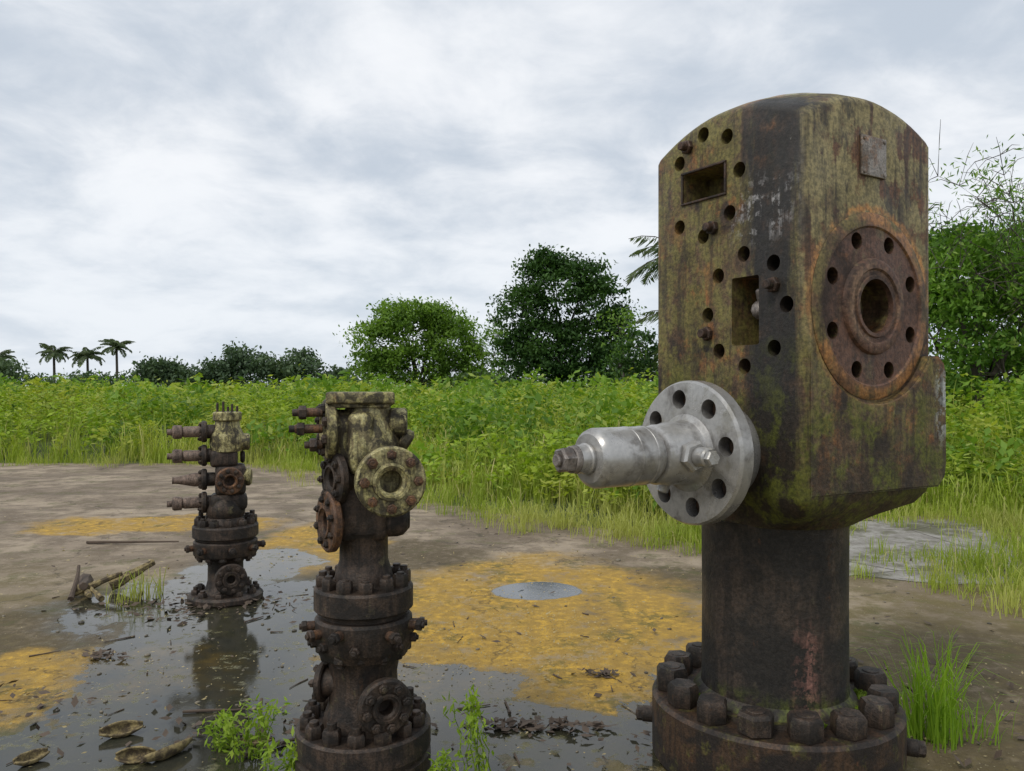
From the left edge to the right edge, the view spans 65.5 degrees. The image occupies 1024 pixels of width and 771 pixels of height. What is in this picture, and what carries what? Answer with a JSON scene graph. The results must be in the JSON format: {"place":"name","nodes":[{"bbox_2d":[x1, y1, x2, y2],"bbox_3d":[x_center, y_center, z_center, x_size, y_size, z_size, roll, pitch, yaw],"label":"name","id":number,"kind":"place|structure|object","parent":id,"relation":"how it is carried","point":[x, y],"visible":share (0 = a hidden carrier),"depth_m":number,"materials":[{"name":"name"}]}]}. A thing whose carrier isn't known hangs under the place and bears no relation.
{"place":"outdoors","nodes":[
{"label":"outdoors","id":0,"kind":"place"},
{"bbox_2d":[0,374,1023,556],"bbox_3d":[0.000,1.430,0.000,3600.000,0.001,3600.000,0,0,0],"label":"ground","id":1,"kind":"structure","parent":0,"point":[555,504],"depth_m":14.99,"materials":[{"name":"green plant"}]},
{"bbox_2d":[0,349,15,360],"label":"palm tree","id":2,"kind":"object","parent":1,"relation":"on","point":[5,353],"visible":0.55,"depth_m":145.88,"materials":[{"name":"green plant"}]},
{"bbox_2d":[36,343,73,382],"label":"palm tree","id":3,"kind":"object","parent":1,"relation":"on","point":[53,351],"visible":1,"depth_m":150.92,"materials":[{"name":"green plant"}]},
{"bbox_2d":[68,346,105,370],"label":"palm tree","id":4,"kind":"object","parent":1,"relation":"on","point":[84,354],"visible":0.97,"depth_m":150.89,"materials":[{"name":"green plant"}]},
{"bbox_2d":[98,339,136,380],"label":"palm tree","id":5,"kind":"object","parent":1,"relation":"on","point":[115,347],"visible":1,"depth_m":148.39,"materials":[{"name":"green plant"}]},
{"bbox_2d":[332,294,499,391],"bbox_3d":[-4.632,-1.568,39.835,8.228,6.159,5.173,0,0,0],"label":"broadleaf tree","id":6,"kind":"object","parent":1,"relation":"on","point":[438,326],"visible":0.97,"depth_m":39.11,"materials":[{"name":"green plant"}]},
{"bbox_2d":[477,318,518,383],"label":"slender tree","id":7,"kind":"object","parent":1,"relation":"on","point":[487,333],"visible":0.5,"depth_m":41.82,"materials":[{"name":"green plant"}]},
{"bbox_2d":[0,337,1008,391],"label":"distant trees","id":8,"kind":"object","parent":1,"relation":"on","point":[236,363],"visible":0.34,"depth_m":118.37,"materials":[{"name":"green plant"}]},
{"bbox_2d":[485,242,646,389],"bbox_3d":[2.312,-2.360,34.876,7.765,7.744,4.566,0,0,0],"label":"broadleaf tree","id":9,"kind":"object","parent":1,"relation":"on","point":[547,266],"visible":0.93,"depth_m":34.20,"materials":[{"name":"green plant"}]},
{"bbox_2d":[592,305,657,393],"bbox_3d":[4.434,-0.834,29.959,2.868,4.679,2.702,0,0,0],"label":"slender tree","id":10,"kind":"object","parent":1,"relation":"on","point":[622,332],"visible":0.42,"depth_m":29.92,"materials":[{"name":"green plant"}]},
{"bbox_2d":[593,325,657,381],"bbox_3d":[4.411,-0.258,27.122,3.787,3.529,2.460,0,0,0],"label":"slender tree","id":11,"kind":"object","parent":1,"relation":"on","point":[622,361],"visible":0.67,"depth_m":26.75,"materials":[{"name":"green plant"}]},
{"bbox_2d":[626,236,657,286],"bbox_3d":[5.120,-1.379,22.662,4.185,5.765,4.274,0,0,0],"label":"palm tree","id":12,"kind":"object","parent":1,"relation":"on","point":[652,264],"visible":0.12,"depth_m":22.61,"materials":[{"name":"green plant"}]},
{"bbox_2d":[635,310,657,369],"bbox_3d":[5.065,-0.405,20.507,3.462,3.817,3.161,0,0,32],"label":"palm tree","id":13,"kind":"object","parent":1,"relation":"on","point":[645,318],"visible":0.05,"depth_m":20.56,"materials":[{"name":"green plant"}]},
{"bbox_2d":[928,210,1023,455],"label":"leafy tree","id":14,"kind":"object","parent":1,"relation":"on","point":[961,306],"visible":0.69,"depth_m":15.06,"materials":[{"name":"green plant"}]},
{"bbox_2d":[928,119,1023,455],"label":"bamboo","id":15,"kind":"object","parent":1,"relation":"on","point":[1020,225],"visible":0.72,"depth_m":14.81,"materials":[{"name":"green plant"}]},
{"bbox_2d":[928,200,1023,408],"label":"leafy tree","id":16,"kind":"object","parent":1,"relation":"on","point":[951,334],"visible":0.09,"depth_m":17.33,"materials":[{"name":"green plant"}]},
{"bbox_2d":[928,208,1023,343],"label":"leafy tree","id":17,"kind":"object","parent":1,"relation":"on","point":[930,238],"depth_m":20.66,"materials":[{"name":"green plant"}]},
{"bbox_2d":[0,462,1023,770],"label":"concrete pavement","id":18,"kind":"structure","parent":0,"point":[50,512],"depth_m":4.55,"materials":[{"name":"concrete"}]},
{"bbox_2d":[75,559,155,601],"bbox_3d":[-2.764,1.310,5.428,0.401,0.181,0.503,0,0,18],"label":"driftwood","id":19,"kind":"object","parent":18,"relation":"on","point":[112,579],"visible":0.87,"depth_m":5.38,"materials":[{"name":"wood"}]},
{"bbox_2d":[12,720,272,765],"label":"broken coconut husks","id":20,"kind":"object","parent":18,"relation":"on","point":[131,754],"visible":0.93,"depth_m":2.98},
{"bbox_2d":[167,402,265,607],"bbox_3d":[-1.884,0.752,5.216,0.503,1.295,0.531,0,0,27],"label":"wellhead christmas tree","id":21,"kind":"object","parent":18,"relation":"on","point":[225,532],"visible":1,"depth_m":5.12,"materials":[{"name":"metal"}]},
{"bbox_2d":[197,710,241,752],"bbox_3d":[-1.113,1.339,3.058,0.116,0.164,0.178,0,0,32],"label":"weed sprig","id":22,"kind":"object","parent":18,"relation":"on","point":[218,744],"visible":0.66,"depth_m":3.04,"materials":[{"name":"green plant"}]},
{"bbox_2d":[216,693,290,764],"bbox_3d":[-0.965,1.295,2.976,0.293,0.260,0.158,0,0,-37],"label":"weed sprig","id":23,"kind":"object","parent":18,"relation":"on","point":[265,722],"visible":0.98,"depth_m":2.97,"materials":[{"name":"green plant"}]},
{"bbox_2d":[252,726,297,770],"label":"weed sprig","id":24,"kind":"object","parent":18,"relation":"on","point":[291,752],"visible":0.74,"depth_m":2.78,"materials":[{"name":"green plant"}]},
{"bbox_2d":[0,541,635,764],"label":"fallen twigs","id":25,"kind":"object","parent":18,"relation":"on","point":[83,580],"visible":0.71,"depth_m":4.67,"materials":[{"name":"brown wood"}]},
{"bbox_2d":[289,392,430,770],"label":"wellhead christmas tree","id":26,"kind":"object","parent":18,"relation":"on","point":[364,708],"visible":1,"depth_m":2.73,"materials":[{"name":"metal"}]},
{"bbox_2d":[427,748,464,770],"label":"weed sprig","id":27,"kind":"object","parent":18,"relation":"on","point":[444,756],"visible":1,"depth_m":2.72,"materials":[{"name":"green plant"}]},
{"bbox_2d":[441,684,496,770],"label":"weed sprig","id":28,"kind":"object","parent":18,"relation":"on","point":[471,717],"visible":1,"depth_m":2.85,"materials":[{"name":"green plant"}]},
{"bbox_2d":[2,526,1013,765],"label":"loose pebbles","id":29,"kind":"object","parent":18,"relation":"on","point":[246,696],"visible":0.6,"depth_m":4.14,"materials":[{"name":"grey stone"}]},
{"bbox_2d":[0,527,1023,770],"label":"dead leaves","id":30,"kind":"object","parent":18,"relation":"on","point":[530,724],"visible":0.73,"depth_m":3.38,"materials":[{"name":"brown plant"}]},
{"bbox_2d":[1,450,1023,618],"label":"grass tufts","id":31,"kind":"object","parent":18,"relation":"on","point":[1016,578],"visible":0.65,"depth_m":7.03,"materials":[{"name":"green plant"}]},
{"bbox_2d":[3,493,1022,769],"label":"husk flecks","id":32,"kind":"object","parent":18,"relation":"on","point":[443,643],"visible":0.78,"depth_m":4.32,"materials":[{"name":"plant"}]},
{"bbox_2d":[552,93,945,770],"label":"wellhead valve block","id":33,"kind":"structure","parent":18,"relation":"on","point":[784,437],"depth_m":2.72,"materials":[{"name":"metal"}]},
{"bbox_2d":[849,519,1020,584],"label":"puddle","id":34,"kind":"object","parent":18,"relation":"on","point":[922,534],"depth_m":6.99,"materials":[{"name":"liquid"}]},
{"bbox_2d":[849,623,1022,753],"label":"grass clump","id":35,"kind":"object","parent":18,"relation":"on","point":[935,710],"visible":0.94,"depth_m":3.12,"materials":[{"name":"green plant"}]},
{"bbox_2d":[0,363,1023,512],"bbox_3d":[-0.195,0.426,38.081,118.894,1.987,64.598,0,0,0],"label":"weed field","id":36,"kind":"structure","parent":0,"point":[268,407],"depth_m":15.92,"materials":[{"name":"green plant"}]},
{"bbox_2d":[0,0,1023,385],"label":"sky","id":37,"kind":"structure","parent":0,"point":[186,179],"materials":[{"name":"white"}]}
]}

